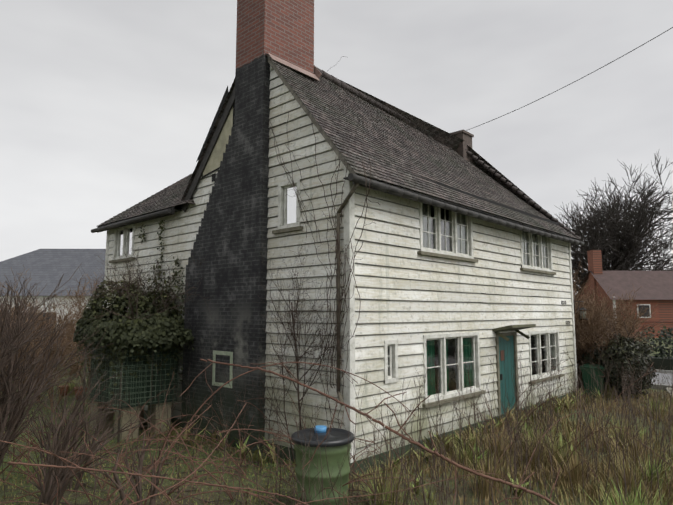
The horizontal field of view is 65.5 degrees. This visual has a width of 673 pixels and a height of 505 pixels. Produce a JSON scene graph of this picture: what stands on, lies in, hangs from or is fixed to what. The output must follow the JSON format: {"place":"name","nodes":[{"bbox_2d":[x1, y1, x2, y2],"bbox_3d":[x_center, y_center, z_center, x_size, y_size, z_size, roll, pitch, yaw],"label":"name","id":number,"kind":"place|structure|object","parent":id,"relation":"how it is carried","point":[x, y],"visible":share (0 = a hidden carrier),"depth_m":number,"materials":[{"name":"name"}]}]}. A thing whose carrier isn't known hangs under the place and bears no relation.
{"place":"outdoors","nodes":[
{"label":"outdoors","id":0,"kind":"place"},
{"bbox_2d":[0,338,672,504],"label":"ground","id":1,"kind":"structure","parent":0,"point":[66,494],"depth_m":7.64,"materials":[{"name":"green plant"}]},
{"bbox_2d":[0,265,103,412],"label":"scrub","id":2,"kind":"object","parent":1,"relation":"on","point":[71,325],"visible":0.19,"depth_m":15.66,"materials":[{"name":"brown plant"}]},
{"bbox_2d":[58,385,86,399],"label":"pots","id":3,"kind":"object","parent":1,"relation":"on","point":[66,391],"visible":0.42,"depth_m":14.68,"materials":[{"name":"brown ceramic"}]},
{"bbox_2d":[0,263,167,504],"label":"shrubs","id":4,"kind":"object","parent":1,"relation":"on","point":[10,396],"visible":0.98,"depth_m":6.27,"materials":[{"name":"brown plant"}]},
{"bbox_2d":[81,332,181,442],"bbox_3d":[-4.193,2.577,10.588,1.954,2.250,1.494,-6,-9,42],"label":"tank","id":5,"kind":"object","parent":1,"relation":"on","point":[140,389],"visible":0.71,"depth_m":10.30,"materials":[{"name":"green metal"}]},
{"bbox_2d":[5,440,416,504],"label":"sticks","id":6,"kind":"object","parent":1,"relation":"on","point":[184,484],"visible":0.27,"depth_m":7.27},
{"bbox_2d":[181,0,313,452],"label":"chimney","id":7,"kind":"object","parent":1,"relation":"on","point":[229,273],"visible":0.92,"depth_m":9.85,"materials":[{"name":"brick"}]},
{"bbox_2d":[212,350,232,387],"bbox_3d":[-2.083,2.161,9.741,0.620,0.645,0.112,-6,-9,42],"label":"window frame","id":8,"kind":"object","parent":7,"relation":"attached to","point":[230,354],"visible":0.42,"depth_m":9.70,"materials":[{"name":"white wood"}]},
{"bbox_2d":[245,245,355,462],"bbox_3d":[-0.817,1.575,8.258,2.645,3.523,0.612,-6,-9,42],"label":"bare shrub","id":9,"kind":"object","parent":1,"relation":"on","point":[293,334],"visible":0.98,"depth_m":8.36,"materials":[{"name":"brown plant"}]},
{"bbox_2d":[291,425,354,504],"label":"water butt","id":10,"kind":"object","parent":1,"relation":"on","point":[337,447],"visible":0.83,"depth_m":6.16,"materials":[{"name":"green plastic"}]},
{"bbox_2d":[0,359,672,504],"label":"brambles","id":11,"kind":"object","parent":1,"relation":"on","point":[175,486],"visible":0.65,"depth_m":6.40,"materials":[{"name":"brown plant"}]},
{"bbox_2d":[0,337,672,504],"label":"stalks","id":12,"kind":"object","parent":1,"relation":"on","point":[586,431],"visible":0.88,"depth_m":6.91,"materials":[{"name":"brown plant"}]},
{"bbox_2d":[119,99,559,436],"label":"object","id":13,"kind":"object","parent":1,"relation":"on","point":[450,343],"depth_m":10.47,"materials":[{"name":"black"}]},
{"bbox_2d":[106,65,575,460],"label":"boards","id":14,"kind":"object","parent":13,"relation":"on","point":[397,264],"visible":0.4,"depth_m":9.10,"materials":[{"name":"white wood"}]},
{"bbox_2d":[73,220,194,395],"bbox_3d":[-4.333,1.000,10.885,3.180,3.659,1.901,-6,-9,42],"label":"ivy","id":15,"kind":"object","parent":14,"relation":"attached to","point":[159,328],"visible":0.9,"depth_m":10.30,"materials":[{"name":"green plant"}]},
{"bbox_2d":[67,236,211,326],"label":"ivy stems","id":16,"kind":"object","parent":14,"relation":"attached to","point":[136,280],"visible":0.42,"depth_m":10.39,"materials":[{"name":"plant"}]},
{"bbox_2d":[196,86,233,181],"bbox_3d":[-2.456,-2.480,10.724,1.500,2.070,0.001,-6,-9,42],"label":"bargeboard","id":17,"kind":"object","parent":14,"relation":"attached to","point":[215,119],"visible":0.29,"depth_m":10.73,"materials":[{"name":"black"}]},
{"bbox_2d":[203,107,232,175],"bbox_3d":[-2.433,-2.349,10.682,1.030,1.440,0.001,-6,-9,42],"label":"panel","id":18,"kind":"object","parent":14,"relation":"attached to","point":[216,157],"visible":0.33,"depth_m":10.57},
{"bbox_2d":[109,226,563,407],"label":"sills","id":19,"kind":"structure","parent":14,"relation":"attached to","point":[424,253],"depth_m":10.03,"materials":[{"name":"white wood"}]},
{"bbox_2d":[113,178,560,402],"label":"window frames","id":20,"kind":"structure","parent":14,"relation":"attached to","point":[390,359],"depth_m":10.26,"materials":[{"name":"white wood"}]},
{"bbox_2d":[118,186,555,392],"bbox_3d":[0.230,0.954,11.181,11.443,3.690,5.083,0,-7,-3],"label":"glass","id":21,"kind":"object","parent":20,"relation":"on","point":[290,209],"visible":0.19,"depth_m":10.20,"materials":[{"name":"clear glass"}]},
{"bbox_2d":[426,337,472,395],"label":"curtains","id":22,"kind":"object","parent":20,"relation":"attached to","point":[468,349],"depth_m":10.02,"materials":[{"name":"green fabric"}]},
{"bbox_2d":[422,203,554,370],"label":"curtains","id":23,"kind":"object","parent":20,"relation":"attached to","point":[463,246],"depth_m":10.84,"materials":[{"name":"white fabric"}]},
{"bbox_2d":[91,86,584,245],"bbox_3d":[0.326,-1.886,14.683,9.190,3.328,10.246,-6,-9,42],"label":"roof wood","id":24,"kind":"object","parent":14,"relation":"on","point":[410,195],"visible":1,"depth_m":10.77,"materials":[{"name":"wood"}]},
{"bbox_2d":[268,56,357,174],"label":"verge","id":25,"kind":"structure","parent":24,"relation":"on","point":[314,121],"depth_m":8.72,"materials":[{"name":"grey wood"}]},
{"bbox_2d":[97,54,577,238],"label":"roof","id":26,"kind":"structure","parent":24,"relation":"on","point":[357,129],"depth_m":11.23,"materials":[{"name":"tile"}]},
{"bbox_2d":[268,53,321,81],"bbox_3d":[-0.920,-3.766,10.237,0.534,0.616,1.266,-6,-9,42],"label":"flashing","id":27,"kind":"object","parent":26,"relation":"attached to","point":[317,74],"visible":0.68,"depth_m":10.16,"materials":[{"name":"grey metal"}]},
{"bbox_2d":[316,67,580,239],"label":"ridges","id":28,"kind":"object","parent":26,"relation":"on","point":[345,86],"visible":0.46,"depth_m":13.19,"materials":[{"name":"grey tile"}]},
{"bbox_2d":[450,130,473,163],"bbox_3d":[3.687,-3.026,15.587,0.580,1.010,0.630,-6,-9,42],"label":"chimney","id":29,"kind":"object","parent":26,"relation":"on","point":[465,136],"visible":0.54,"depth_m":15.34,"materials":[{"name":"brick"}]},
{"bbox_2d":[327,27,672,130],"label":"wire","id":30,"kind":"object","parent":29,"relation":"attached to","point":[567,85],"visible":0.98,"depth_m":12.38,"materials":[{"name":"black"}]},
{"bbox_2d":[103,166,577,462],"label":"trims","id":31,"kind":"object","parent":14,"relation":"attached to","point":[349,227],"visible":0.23,"depth_m":7.95,"materials":[{"name":"white wood"}]},
{"bbox_2d":[336,183,358,405],"bbox_3d":[0.116,0.559,7.795,0.501,3.324,0.279,-6,-9,42],"label":"downpipe","id":32,"kind":"object","parent":14,"relation":"attached to","point":[344,203],"visible":0.77,"depth_m":7.98,"materials":[{"name":"black metal"}]},
{"bbox_2d":[268,112,544,447],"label":"creepers","id":33,"kind":"object","parent":14,"relation":"attached to","point":[344,292],"visible":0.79,"depth_m":7.99,"materials":[{"name":"brown plant"}]},
{"bbox_2d":[495,332,518,416],"bbox_3d":[3.766,2.752,11.598,0.090,1.930,1.000,-6,-9,42],"label":"door frame","id":34,"kind":"object","parent":14,"relation":"attached to","point":[514,334],"visible":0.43,"depth_m":11.35,"materials":[{"name":"wood"}]},
{"bbox_2d":[499,336,514,413],"bbox_3d":[3.770,2.772,11.593,0.080,1.850,0.820,-6,-9,42],"label":"door","id":35,"kind":"structure","parent":34,"relation":"attached to","point":[506,347],"depth_m":11.62,"materials":[{"name":"teal wood"}]},
{"bbox_2d":[492,324,535,340],"bbox_3d":[3.924,1.758,11.565,0.492,0.342,1.240,-6,-9,42],"label":"hood","id":36,"kind":"object","parent":14,"relation":"attached to","point":[516,328],"visible":0.93,"depth_m":11.27,"materials":[{"name":"grey wood"}]},
{"bbox_2d":[561,301,587,323],"bbox_3d":[6.746,1.689,14.880,0.244,0.714,1.838,-6,-9,42],"label":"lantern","id":37,"kind":"object","parent":14,"relation":"attached to","point":[580,318],"visible":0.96,"depth_m":15.35,"materials":[{"name":"black metal"}]},
{"bbox_2d":[114,391,575,475],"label":"plinth","id":38,"kind":"structure","parent":1,"relation":"on","point":[286,450],"depth_m":8.64,"materials":[{"name":"brick"}]},
{"bbox_2d":[577,363,605,397],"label":"bins","id":39,"kind":"object","parent":1,"relation":"on","point":[586,369],"visible":0.21,"depth_m":14.71,"materials":[{"name":"green plastic"}]},
{"bbox_2d":[572,258,664,387],"bbox_3d":[7.247,2.392,17.224,5.886,4.056,5.211,-6,-9,42],"label":"bare hedge","id":40,"kind":"object","parent":1,"relation":"on","point":[585,329],"visible":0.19,"depth_m":15.84,"materials":[{"name":"brown plant"}]},
{"bbox_2d":[578,309,664,398],"bbox_3d":[7.956,2.915,15.430,2.144,2.596,3.321,0,-7,1],"label":"evergreen","id":41,"kind":"object","parent":1,"relation":"on","point":[632,346],"depth_m":14.25,"materials":[{"name":"green plant"}]},
{"bbox_2d":[0,0,672,297],"label":"sky","id":42,"kind":"structure","parent":0,"point":[106,105],"materials":[{"name":"grey"}]},
{"bbox_2d":[639,373,672,384],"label":"road","id":43,"kind":"structure","parent":0,"point":[660,378],"depth_m":18.82,"materials":[{"name":"grey asphalt"}]},
{"label":"ground","id":44,"kind":"structure","parent":0,"visible":0},
{"bbox_2d":[0,249,105,333],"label":"slate building","id":45,"kind":"structure","parent":44,"relation":"on","point":[48,269],"depth_m":38.32,"materials":[{"name":"stone"}]},
{"bbox_2d":[548,151,672,290],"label":"bare tree","id":46,"kind":"object","parent":44,"relation":"on","point":[608,232],"visible":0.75,"depth_m":64.16,"materials":[{"name":"grey"}]},
{"bbox_2d":[577,250,672,337],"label":"red house","id":47,"kind":"structure","parent":44,"relation":"on","point":[655,288],"depth_m":51.85,"materials":[{"name":"red brick"}]},
{"bbox_2d":[628,368,672,389],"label":"kerb","id":48,"kind":"structure","parent":44,"relation":"on","point":[663,371],"depth_m":16.75,"materials":[{"name":"grey concrete"}]},
{"bbox_2d":[632,326,672,370],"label":"hedge","id":49,"kind":"object","parent":44,"relation":"on","point":[660,339],"depth_m":21.69,"materials":[{"name":"green plant"}]}
]}

